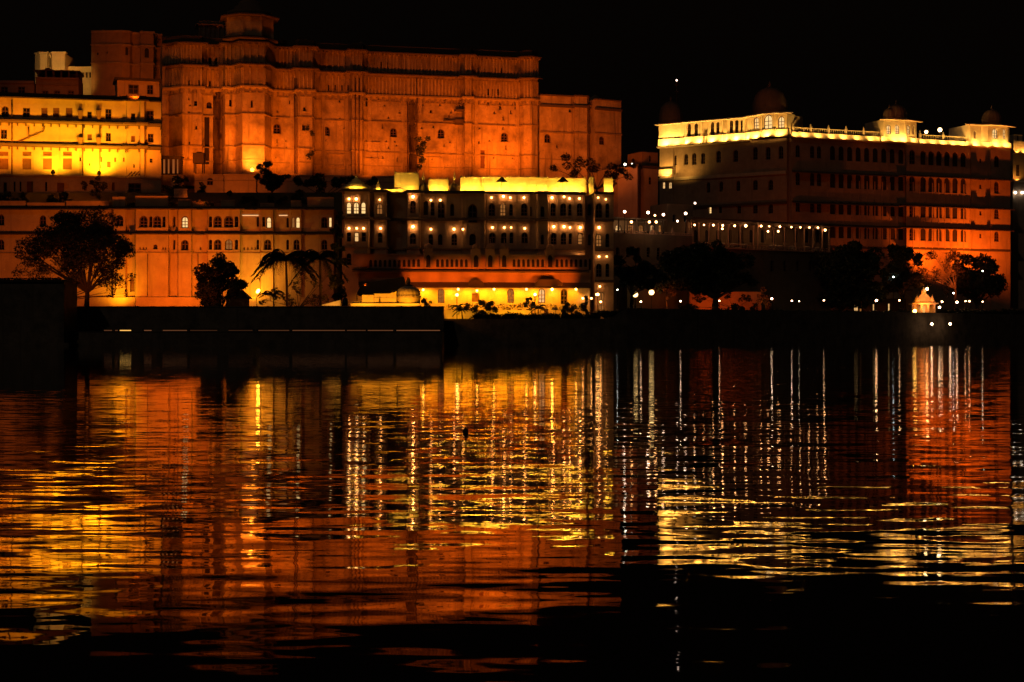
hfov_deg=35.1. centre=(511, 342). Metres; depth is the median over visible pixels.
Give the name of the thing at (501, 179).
roof parasol
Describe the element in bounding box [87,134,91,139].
window
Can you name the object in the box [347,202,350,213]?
window
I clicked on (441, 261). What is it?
palace hotel
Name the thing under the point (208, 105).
window
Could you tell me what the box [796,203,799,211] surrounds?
window
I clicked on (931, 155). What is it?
window
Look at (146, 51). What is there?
window
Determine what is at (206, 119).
window
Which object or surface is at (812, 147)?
window
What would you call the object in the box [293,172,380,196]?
shrub
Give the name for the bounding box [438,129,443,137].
window
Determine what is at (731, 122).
window
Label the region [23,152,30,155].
window
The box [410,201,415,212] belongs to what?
window
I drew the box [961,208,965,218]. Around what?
window
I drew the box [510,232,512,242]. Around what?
window
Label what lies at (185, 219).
window
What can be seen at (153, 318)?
garden wall
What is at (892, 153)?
window
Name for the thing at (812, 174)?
window
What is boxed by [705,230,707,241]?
window
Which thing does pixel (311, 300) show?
shrub
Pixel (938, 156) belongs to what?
window
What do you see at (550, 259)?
window
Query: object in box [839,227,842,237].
window
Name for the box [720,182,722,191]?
window
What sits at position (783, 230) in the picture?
window
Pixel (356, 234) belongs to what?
window
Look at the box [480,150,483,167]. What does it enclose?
window
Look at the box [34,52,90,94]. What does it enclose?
pale tower
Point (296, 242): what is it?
window
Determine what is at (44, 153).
window
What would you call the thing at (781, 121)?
window
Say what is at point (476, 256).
window
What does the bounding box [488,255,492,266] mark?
window
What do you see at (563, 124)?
palace wing
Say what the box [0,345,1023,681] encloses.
lake water
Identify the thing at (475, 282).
rolled awning
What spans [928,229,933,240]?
window
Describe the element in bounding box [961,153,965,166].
window
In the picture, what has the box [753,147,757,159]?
window
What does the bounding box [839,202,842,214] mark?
window
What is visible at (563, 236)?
window
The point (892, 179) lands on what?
window
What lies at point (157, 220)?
window
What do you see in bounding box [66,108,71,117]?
window
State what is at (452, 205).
window
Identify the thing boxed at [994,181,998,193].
window
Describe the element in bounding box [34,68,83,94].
brick house
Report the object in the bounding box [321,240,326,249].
window
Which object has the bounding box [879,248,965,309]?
tree
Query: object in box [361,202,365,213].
window
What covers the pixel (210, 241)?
window
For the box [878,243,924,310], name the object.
tree
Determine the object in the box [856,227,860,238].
window
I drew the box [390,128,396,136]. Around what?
window
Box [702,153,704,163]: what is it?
window
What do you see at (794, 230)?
window
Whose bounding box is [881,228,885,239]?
window
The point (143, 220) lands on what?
window
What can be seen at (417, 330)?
strip lamp
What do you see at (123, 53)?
palace block
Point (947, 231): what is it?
window
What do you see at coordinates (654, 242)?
terrace restaurant
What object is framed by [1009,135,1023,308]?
neighbour house
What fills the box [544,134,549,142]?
window
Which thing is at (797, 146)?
window
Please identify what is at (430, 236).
window
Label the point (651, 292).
street lamp
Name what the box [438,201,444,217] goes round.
window
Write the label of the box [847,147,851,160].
window
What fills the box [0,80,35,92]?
dark house
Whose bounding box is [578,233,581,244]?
window
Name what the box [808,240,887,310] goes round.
tree
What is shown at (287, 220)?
window
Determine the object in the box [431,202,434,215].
window
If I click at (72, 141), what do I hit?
lit building
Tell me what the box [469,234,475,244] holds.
window
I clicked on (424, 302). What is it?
shrub
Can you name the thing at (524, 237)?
window
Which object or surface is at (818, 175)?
window
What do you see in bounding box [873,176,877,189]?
window
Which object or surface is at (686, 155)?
window
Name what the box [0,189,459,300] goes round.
ground
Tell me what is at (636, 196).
angled block
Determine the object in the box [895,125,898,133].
window
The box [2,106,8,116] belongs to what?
window
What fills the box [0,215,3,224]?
window
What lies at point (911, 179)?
window
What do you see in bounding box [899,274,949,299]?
tree
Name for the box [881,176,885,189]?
window
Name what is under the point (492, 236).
window
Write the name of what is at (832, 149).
window
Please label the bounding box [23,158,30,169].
window
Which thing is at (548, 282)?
rolled awning
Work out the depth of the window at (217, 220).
235.94 m
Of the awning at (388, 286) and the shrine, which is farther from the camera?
the awning at (388, 286)
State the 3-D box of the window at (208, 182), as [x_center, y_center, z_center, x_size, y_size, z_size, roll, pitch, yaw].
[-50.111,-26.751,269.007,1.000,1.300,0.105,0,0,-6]
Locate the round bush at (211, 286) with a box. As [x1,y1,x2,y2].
[192,252,248,305]
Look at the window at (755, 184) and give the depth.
344.97 m
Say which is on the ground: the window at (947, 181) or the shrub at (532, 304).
the shrub at (532, 304)
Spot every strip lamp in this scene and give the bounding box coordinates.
[258,330,289,330]
[292,330,344,330]
[396,330,439,330]
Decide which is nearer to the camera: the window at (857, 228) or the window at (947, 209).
the window at (857, 228)
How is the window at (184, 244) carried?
in the waterfront mansion
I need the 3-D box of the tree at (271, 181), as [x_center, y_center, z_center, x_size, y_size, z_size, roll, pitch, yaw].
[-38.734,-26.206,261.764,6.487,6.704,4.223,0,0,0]
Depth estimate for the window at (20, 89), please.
275.04 m
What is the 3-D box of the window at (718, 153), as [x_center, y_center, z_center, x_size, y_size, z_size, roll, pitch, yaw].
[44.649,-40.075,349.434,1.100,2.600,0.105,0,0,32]
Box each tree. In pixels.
[11,257,135,298]
[13,205,135,305]
[70,268,83,280]
[251,249,318,305]
[254,161,290,192]
[257,290,284,305]
[288,249,348,305]
[329,210,347,300]
[448,304,466,312]
[452,307,469,318]
[528,304,547,315]
[549,152,636,191]
[614,246,667,307]
[654,239,759,309]
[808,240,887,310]
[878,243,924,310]
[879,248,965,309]
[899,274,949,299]
[946,253,1009,308]
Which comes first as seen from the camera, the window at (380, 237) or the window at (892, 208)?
the window at (380, 237)
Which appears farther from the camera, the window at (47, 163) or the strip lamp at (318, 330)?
the window at (47, 163)
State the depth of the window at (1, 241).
236.46 m
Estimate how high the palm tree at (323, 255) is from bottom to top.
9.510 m
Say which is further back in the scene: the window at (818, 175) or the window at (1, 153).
the window at (818, 175)
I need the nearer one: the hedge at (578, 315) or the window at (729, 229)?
the hedge at (578, 315)
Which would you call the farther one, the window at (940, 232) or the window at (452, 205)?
the window at (940, 232)
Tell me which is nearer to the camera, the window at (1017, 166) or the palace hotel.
the palace hotel
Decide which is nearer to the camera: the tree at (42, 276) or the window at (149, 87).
the tree at (42, 276)
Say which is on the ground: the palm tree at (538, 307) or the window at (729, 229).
the palm tree at (538, 307)
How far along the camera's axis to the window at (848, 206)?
346.49 m
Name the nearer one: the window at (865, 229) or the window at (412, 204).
the window at (412, 204)
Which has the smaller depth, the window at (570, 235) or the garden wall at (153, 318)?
the garden wall at (153, 318)
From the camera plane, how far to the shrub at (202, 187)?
259.53 m
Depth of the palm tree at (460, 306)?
227.80 m
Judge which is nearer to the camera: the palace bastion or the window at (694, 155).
the palace bastion
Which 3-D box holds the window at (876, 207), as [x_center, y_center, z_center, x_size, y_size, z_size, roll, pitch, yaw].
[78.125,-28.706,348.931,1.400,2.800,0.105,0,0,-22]
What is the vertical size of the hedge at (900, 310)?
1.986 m
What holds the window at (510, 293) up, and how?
in the palace hotel
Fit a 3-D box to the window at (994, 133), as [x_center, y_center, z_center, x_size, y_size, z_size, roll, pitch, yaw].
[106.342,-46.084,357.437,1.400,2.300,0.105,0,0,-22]
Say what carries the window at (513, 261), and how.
in the palace hotel
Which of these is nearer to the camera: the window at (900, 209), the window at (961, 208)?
the window at (900, 209)
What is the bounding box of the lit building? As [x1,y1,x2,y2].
[0,92,160,192]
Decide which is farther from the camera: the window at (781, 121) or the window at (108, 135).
the window at (781, 121)
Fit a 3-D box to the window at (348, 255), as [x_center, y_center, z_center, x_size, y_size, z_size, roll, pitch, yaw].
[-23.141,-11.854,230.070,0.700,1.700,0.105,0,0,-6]
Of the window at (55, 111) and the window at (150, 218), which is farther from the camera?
the window at (55, 111)
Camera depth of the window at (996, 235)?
358.28 m
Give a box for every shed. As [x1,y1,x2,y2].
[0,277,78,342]
[161,155,183,189]
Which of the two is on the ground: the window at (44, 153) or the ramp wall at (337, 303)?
the ramp wall at (337, 303)
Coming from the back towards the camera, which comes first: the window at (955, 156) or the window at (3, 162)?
the window at (955, 156)
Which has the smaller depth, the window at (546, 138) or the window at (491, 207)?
the window at (491, 207)
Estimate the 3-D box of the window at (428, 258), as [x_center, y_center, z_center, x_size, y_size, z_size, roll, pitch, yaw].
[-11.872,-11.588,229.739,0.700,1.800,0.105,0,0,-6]
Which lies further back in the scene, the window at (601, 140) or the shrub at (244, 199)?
the window at (601, 140)
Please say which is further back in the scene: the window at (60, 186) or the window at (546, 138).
the window at (546, 138)
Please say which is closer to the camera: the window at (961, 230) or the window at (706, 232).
the window at (706, 232)
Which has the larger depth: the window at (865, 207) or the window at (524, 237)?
the window at (865, 207)
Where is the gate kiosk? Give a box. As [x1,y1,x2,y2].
[909,287,938,312]
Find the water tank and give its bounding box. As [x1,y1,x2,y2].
[193,152,205,173]
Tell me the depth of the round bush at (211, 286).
210.15 m
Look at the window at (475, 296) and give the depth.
232.17 m
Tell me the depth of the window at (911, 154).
349.89 m
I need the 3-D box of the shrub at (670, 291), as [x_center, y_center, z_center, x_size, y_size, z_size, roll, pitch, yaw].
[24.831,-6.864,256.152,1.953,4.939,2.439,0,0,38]
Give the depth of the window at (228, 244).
236.06 m
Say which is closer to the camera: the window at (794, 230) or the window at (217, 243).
the window at (217, 243)
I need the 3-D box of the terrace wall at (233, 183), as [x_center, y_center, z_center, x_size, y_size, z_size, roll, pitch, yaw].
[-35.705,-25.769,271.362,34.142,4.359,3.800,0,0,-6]
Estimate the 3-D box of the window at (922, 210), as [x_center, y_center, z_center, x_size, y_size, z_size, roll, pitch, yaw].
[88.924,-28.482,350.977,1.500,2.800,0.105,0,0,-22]
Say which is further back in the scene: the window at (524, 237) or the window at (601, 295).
the window at (524, 237)
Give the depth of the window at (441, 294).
231.72 m
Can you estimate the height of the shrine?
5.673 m
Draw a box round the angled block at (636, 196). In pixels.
[597,152,658,217]
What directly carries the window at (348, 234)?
in the palace hotel
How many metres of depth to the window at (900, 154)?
351.52 m
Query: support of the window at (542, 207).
in the palace hotel
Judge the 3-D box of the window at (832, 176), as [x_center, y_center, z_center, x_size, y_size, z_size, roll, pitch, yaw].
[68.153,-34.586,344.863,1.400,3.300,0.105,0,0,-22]
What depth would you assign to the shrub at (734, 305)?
256.90 m
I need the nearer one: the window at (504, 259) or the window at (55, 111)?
the window at (504, 259)
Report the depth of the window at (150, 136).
263.53 m
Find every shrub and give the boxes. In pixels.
[0,190,27,206]
[41,192,72,202]
[127,196,258,206]
[162,175,188,198]
[197,182,206,192]
[258,271,336,305]
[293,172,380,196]
[421,298,431,305]
[470,300,497,313]
[523,297,535,312]
[560,302,585,314]
[584,295,589,314]
[662,284,676,308]
[679,291,758,309]
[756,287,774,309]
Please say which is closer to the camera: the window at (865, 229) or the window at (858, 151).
the window at (858, 151)
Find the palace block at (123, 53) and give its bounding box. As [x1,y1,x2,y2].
[91,30,161,96]
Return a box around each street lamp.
[649,289,653,308]
[982,270,982,300]
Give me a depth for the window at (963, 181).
355.14 m
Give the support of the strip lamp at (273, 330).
attached to the garden wall at (153, 318)
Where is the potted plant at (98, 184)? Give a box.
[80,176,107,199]
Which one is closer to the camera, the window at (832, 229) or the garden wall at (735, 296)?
the garden wall at (735, 296)
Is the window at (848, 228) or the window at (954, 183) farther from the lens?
the window at (954, 183)
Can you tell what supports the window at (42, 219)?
in the waterfront mansion
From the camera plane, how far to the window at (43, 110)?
260.02 m
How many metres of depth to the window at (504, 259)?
230.87 m
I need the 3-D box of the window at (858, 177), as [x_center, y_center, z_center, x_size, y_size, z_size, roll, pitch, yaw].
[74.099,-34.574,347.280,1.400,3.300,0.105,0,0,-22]
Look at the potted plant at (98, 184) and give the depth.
249.94 m
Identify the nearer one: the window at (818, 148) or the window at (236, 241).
the window at (236, 241)
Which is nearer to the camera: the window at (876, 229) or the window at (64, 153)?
the window at (64, 153)
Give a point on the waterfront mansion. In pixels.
(174, 246)
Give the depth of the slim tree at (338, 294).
221.70 m
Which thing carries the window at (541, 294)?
in the palace hotel
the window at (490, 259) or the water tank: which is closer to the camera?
the window at (490, 259)
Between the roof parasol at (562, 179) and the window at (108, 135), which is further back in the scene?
the window at (108, 135)
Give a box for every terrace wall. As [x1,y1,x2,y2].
[194,174,393,192]
[445,310,530,318]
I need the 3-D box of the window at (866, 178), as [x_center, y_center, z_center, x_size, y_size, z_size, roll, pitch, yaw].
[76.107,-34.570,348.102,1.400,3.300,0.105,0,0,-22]
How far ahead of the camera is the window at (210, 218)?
236.00 m
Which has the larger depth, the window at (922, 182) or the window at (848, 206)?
the window at (922, 182)
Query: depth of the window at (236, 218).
236.11 m
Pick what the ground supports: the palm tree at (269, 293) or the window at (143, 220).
the palm tree at (269, 293)
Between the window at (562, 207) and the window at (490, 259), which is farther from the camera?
the window at (562, 207)
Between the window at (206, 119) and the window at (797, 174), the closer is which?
the window at (206, 119)
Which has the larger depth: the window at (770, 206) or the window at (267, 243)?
the window at (770, 206)
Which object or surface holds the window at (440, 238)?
in the palace hotel
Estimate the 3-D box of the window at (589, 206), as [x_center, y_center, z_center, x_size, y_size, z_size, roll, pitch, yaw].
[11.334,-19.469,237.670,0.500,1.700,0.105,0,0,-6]
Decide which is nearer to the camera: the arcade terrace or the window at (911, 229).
the arcade terrace
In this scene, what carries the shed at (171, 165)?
on the ground
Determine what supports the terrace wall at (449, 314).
on the ground
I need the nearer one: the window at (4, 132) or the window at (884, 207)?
the window at (4, 132)
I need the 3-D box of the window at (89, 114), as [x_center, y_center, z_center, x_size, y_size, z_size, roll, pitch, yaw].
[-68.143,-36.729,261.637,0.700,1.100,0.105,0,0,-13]
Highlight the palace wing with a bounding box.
[538,92,590,193]
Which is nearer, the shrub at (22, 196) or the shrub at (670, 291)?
the shrub at (22, 196)
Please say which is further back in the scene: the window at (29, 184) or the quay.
the window at (29, 184)
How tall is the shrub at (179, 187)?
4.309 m
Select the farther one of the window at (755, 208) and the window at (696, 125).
the window at (696, 125)
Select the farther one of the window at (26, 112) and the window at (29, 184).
the window at (26, 112)
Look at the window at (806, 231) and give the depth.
291.49 m
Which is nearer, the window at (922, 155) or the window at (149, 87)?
the window at (149, 87)
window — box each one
[0,152,7,155]
[0,158,7,169]
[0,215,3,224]
[0,240,3,249]
[1,87,7,91]
[1,129,6,138]
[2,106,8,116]
[18,87,24,92]
[23,108,29,117]
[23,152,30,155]
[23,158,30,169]
[27,182,32,192]
[40,215,45,225]
[41,108,46,117]
[43,152,51,155]
[43,158,51,169]
[53,108,58,117]
[57,183,63,191]
[63,152,71,155]
[63,158,71,169]
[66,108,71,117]
[87,112,91,117]
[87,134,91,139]
[105,109,110,118]
[106,133,110,140]
[116,215,122,225]
[128,85,138,93]
[128,183,140,192]
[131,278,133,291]
[140,216,147,227]
[144,48,148,57]
[147,85,152,93]
[147,111,153,120]
[148,134,152,141]
[149,216,151,226]
[153,216,160,227]
[162,216,165,226]
[181,240,188,249]
[182,216,187,227]
[204,117,208,163]
[206,102,211,108]
[207,178,212,184]
[209,216,211,226]
[209,240,211,249]
[214,216,221,227]
[214,239,220,249]
[224,216,232,227]
[225,239,232,249]
[235,216,237,226]
[235,240,237,249]
[264,239,270,249]
[267,217,270,227]
[273,124,280,133]
[286,217,288,227]
[292,217,294,227]
[294,239,299,249]
[296,217,299,227]
[321,217,326,227]
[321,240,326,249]
[325,127,329,135]
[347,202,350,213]
[347,233,350,241]
[347,253,350,264]
[353,202,358,213]
[355,233,358,241]
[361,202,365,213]
[362,233,365,241]
[377,203,382,213]
[378,233,382,242]
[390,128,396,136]
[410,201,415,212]
[410,233,415,243]
[423,201,427,214]
[426,255,430,266]
[428,234,432,244]
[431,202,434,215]
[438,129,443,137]
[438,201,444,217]
[438,234,442,244]
[438,289,444,302]
[450,204,453,215]
[450,259,453,266]
[451,234,456,244]
[468,204,476,221]
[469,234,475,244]
[472,293,478,301]
[474,255,477,266]
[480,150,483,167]
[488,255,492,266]
[489,204,494,215]
[489,232,495,242]
[500,203,505,215]
[501,133,507,141]
[501,232,505,242]
[502,255,506,266]
[507,289,513,302]
[509,204,512,215]
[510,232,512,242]
[512,259,515,266]
[521,203,527,215]
[521,232,527,242]
[536,259,539,266]
[538,289,544,302]
[541,206,544,216]
[541,234,543,244]
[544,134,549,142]
[548,255,552,266]
[551,203,555,215]
[551,233,556,244]
[555,259,558,266]
[560,203,565,215]
[561,233,565,244]
[561,289,566,303]
[568,204,570,215]
[569,233,571,243]
[577,203,582,215]
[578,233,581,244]
[588,204,590,215]
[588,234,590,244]
[596,203,601,217]
[596,234,601,246]
[596,263,601,276]
[599,136,603,144]
[599,292,603,309]
[605,203,608,217]
[605,234,608,246]
[605,263,608,276]
[685,154,687,164]
[688,124,690,135]
[693,153,695,164]
[694,229,697,241]
[695,123,697,135]
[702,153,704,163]
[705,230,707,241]
[711,122,713,134]
[717,151,720,162]
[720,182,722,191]
[727,229,730,242]
[730,120,732,132]
[734,150,737,161]
[735,120,737,132]
[738,230,741,242]
[750,229,752,242]
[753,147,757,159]
[753,180,757,189]
[753,205,757,213]
[754,117,757,128]
[761,229,763,242]
[764,115,771,128]
[766,147,769,159]
[769,180,772,189]
[769,204,772,212]
[778,116,784,127]
[779,146,782,158]
[783,230,786,242]
[794,230,797,242]
[796,145,799,156]
[796,172,799,184]
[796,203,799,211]
[805,229,808,242]
[810,146,813,157]
[810,173,813,185]
[810,204,813,212]
[816,229,819,242]
[817,146,820,157]
[817,173,820,185]
[817,204,820,212]
[830,146,834,159]
[830,174,834,187]
[830,204,834,213]
[830,227,834,237]
[839,146,843,160]
[839,174,843,187]
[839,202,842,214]
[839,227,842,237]
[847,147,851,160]
[847,175,851,188]
[847,202,850,214]
[847,227,850,237]
[856,147,860,161]
[856,175,860,188]
[856,205,860,214]
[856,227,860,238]
[864,148,868,161]
[864,176,868,188]
[864,203,868,215]
[864,228,868,238]
[873,148,877,161]
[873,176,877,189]
[873,203,877,215]
[873,228,877,238]
[881,149,885,162]
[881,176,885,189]
[881,203,885,215]
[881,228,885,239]
[887,125,890,133]
[890,149,894,162]
[890,177,894,190]
[891,204,894,215]
[891,229,894,239]
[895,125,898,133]
[898,149,902,163]
[898,177,902,190]
[898,204,902,216]
[898,229,902,239]
[909,150,914,163]
[909,176,914,190]
[909,206,914,216]
[909,228,914,239]
[920,151,925,164]
[920,177,925,191]
[920,207,924,217]
[920,229,924,240]
[928,151,933,164]
[928,177,933,191]
[928,207,933,217]
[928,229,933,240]
[936,151,941,165]
[936,178,941,192]
[936,207,941,217]
[936,229,941,240]
[944,152,949,165]
[944,178,949,192]
[946,208,949,218]
[946,229,949,240]
[952,152,957,166]
[952,178,957,192]
[952,208,956,218]
[952,230,956,241]
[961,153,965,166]
[961,179,965,193]
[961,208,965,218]
[961,230,965,241]
[992,129,996,138]
[994,156,998,166]
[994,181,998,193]
[994,210,998,218]
[994,231,998,241]
[1016,165,1018,175]
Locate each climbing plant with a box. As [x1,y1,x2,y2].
[305,126,314,159]
[414,136,430,170]
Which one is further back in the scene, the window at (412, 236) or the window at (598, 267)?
the window at (598, 267)
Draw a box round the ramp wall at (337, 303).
[322,300,341,305]
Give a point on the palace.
(246, 93)
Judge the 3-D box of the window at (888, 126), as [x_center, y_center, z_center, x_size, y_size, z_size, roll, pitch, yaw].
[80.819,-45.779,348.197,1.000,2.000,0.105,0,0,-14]
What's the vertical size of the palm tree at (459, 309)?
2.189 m
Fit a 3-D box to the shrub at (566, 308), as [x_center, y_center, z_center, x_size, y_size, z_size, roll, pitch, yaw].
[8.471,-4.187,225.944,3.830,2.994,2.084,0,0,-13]
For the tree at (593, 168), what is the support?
on the ground
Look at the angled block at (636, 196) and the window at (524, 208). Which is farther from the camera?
the angled block at (636, 196)
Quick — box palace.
[160,0,542,189]
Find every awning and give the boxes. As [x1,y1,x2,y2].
[356,277,405,301]
[468,279,483,285]
[534,279,562,285]
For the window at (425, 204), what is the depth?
233.59 m
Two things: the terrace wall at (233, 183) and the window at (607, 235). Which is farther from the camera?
the terrace wall at (233, 183)
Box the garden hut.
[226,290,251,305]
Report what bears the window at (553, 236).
in the palace hotel
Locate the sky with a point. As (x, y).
(838, 64)
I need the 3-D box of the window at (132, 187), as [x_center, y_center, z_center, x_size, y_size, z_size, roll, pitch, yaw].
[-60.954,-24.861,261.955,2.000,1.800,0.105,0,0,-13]
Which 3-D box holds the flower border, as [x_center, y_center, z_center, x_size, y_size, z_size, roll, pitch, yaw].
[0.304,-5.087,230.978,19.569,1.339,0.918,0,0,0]
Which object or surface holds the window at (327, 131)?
in the palace
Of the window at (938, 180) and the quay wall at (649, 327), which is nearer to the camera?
the quay wall at (649, 327)
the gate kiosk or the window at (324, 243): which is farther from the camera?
the gate kiosk
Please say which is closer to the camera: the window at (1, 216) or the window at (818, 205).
the window at (1, 216)
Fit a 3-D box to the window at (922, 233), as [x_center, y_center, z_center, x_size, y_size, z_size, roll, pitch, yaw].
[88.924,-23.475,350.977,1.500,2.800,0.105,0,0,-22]
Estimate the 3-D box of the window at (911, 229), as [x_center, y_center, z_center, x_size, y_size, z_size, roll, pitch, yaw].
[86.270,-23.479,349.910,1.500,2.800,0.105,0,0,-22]
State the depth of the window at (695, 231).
277.40 m
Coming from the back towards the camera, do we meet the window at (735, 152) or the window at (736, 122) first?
the window at (735, 152)
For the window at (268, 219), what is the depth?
236.40 m
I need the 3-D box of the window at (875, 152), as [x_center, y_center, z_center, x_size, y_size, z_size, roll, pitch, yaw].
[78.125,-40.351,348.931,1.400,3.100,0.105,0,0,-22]
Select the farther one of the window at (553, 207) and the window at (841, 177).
the window at (841, 177)
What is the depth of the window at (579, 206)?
235.71 m
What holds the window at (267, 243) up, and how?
in the waterfront mansion
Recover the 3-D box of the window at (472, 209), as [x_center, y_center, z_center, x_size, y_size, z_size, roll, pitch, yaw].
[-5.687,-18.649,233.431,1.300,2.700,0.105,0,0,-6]
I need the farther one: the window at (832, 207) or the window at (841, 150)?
the window at (841, 150)
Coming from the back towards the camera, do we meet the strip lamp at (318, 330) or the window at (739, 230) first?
the window at (739, 230)
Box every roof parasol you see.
[496,177,506,190]
[557,177,567,181]
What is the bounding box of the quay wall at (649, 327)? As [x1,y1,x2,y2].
[431,308,1023,345]
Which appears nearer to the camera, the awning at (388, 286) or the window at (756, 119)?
the awning at (388, 286)
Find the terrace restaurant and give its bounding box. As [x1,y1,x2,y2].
[614,204,693,311]
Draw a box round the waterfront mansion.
[0,196,339,305]
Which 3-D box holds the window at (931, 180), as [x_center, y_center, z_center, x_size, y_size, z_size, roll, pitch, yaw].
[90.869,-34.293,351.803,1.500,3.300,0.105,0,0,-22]
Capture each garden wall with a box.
[77,306,444,331]
[626,287,687,308]
[688,292,760,309]
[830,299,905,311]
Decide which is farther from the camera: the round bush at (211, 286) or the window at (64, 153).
the window at (64, 153)
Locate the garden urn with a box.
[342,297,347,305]
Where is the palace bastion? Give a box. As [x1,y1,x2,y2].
[586,95,621,195]
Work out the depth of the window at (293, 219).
236.46 m
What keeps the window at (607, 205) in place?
in the palace hotel
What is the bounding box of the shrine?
[350,277,420,305]
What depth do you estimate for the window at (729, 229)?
281.56 m
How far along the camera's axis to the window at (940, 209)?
352.72 m
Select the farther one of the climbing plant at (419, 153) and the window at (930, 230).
the window at (930, 230)
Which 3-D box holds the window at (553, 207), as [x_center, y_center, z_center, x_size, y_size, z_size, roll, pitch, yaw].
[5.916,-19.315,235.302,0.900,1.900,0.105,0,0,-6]
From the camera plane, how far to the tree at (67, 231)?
212.76 m
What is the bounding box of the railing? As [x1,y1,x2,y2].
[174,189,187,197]
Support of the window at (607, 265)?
in the palace hotel
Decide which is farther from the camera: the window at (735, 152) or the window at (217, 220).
the window at (735, 152)
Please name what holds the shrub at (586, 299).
on the ground
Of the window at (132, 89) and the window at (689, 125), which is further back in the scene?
the window at (689, 125)
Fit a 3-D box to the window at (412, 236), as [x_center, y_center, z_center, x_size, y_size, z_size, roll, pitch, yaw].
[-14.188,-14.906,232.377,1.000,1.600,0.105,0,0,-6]
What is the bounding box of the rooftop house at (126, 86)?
[113,77,161,101]
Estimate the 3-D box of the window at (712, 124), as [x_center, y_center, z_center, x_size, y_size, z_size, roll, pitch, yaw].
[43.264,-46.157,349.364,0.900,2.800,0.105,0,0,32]
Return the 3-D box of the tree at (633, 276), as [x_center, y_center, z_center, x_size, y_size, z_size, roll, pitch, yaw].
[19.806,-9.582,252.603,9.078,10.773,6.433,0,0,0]
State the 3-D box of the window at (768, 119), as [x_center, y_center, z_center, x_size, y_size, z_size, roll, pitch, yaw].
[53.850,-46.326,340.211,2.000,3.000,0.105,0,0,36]
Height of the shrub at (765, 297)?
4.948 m
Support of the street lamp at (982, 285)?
on the ground
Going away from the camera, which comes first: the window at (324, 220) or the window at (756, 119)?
the window at (324, 220)
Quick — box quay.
[69,331,443,345]
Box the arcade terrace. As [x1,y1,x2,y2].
[686,217,831,310]
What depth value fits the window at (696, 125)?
351.43 m
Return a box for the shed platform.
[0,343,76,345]
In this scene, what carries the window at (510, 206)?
in the palace hotel
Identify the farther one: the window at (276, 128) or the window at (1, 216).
the window at (276, 128)
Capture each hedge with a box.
[469,311,600,318]
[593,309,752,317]
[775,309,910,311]
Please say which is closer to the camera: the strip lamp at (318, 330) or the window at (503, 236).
the strip lamp at (318, 330)
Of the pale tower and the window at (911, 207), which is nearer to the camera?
the pale tower
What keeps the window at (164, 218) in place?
in the waterfront mansion
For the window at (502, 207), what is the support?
in the palace hotel
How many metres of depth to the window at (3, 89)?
274.77 m
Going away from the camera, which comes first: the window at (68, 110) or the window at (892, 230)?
the window at (68, 110)
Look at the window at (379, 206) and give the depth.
231.94 m
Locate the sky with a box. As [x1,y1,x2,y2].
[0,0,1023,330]
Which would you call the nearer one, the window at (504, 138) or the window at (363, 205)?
the window at (363, 205)
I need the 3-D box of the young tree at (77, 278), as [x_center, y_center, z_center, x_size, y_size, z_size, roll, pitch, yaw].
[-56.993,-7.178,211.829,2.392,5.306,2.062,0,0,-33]
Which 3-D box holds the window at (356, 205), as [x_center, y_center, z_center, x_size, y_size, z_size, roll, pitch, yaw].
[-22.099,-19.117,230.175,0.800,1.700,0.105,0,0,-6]
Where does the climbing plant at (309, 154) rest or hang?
attached to the palace
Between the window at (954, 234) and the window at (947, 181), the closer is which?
the window at (947, 181)
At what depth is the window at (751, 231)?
284.32 m
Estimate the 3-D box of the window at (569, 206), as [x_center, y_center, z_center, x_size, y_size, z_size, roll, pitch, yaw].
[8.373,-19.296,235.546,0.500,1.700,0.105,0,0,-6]
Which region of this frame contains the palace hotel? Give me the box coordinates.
[338,170,613,318]
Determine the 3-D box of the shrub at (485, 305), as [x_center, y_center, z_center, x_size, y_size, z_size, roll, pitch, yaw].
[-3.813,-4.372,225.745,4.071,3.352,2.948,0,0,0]
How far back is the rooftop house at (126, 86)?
269.06 m
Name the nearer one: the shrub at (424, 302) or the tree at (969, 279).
the shrub at (424, 302)
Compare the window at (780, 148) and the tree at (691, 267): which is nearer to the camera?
the tree at (691, 267)
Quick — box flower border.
[446,303,580,310]
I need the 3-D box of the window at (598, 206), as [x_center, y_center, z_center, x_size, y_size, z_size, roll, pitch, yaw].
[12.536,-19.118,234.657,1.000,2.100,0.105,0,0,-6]
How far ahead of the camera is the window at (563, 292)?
233.48 m

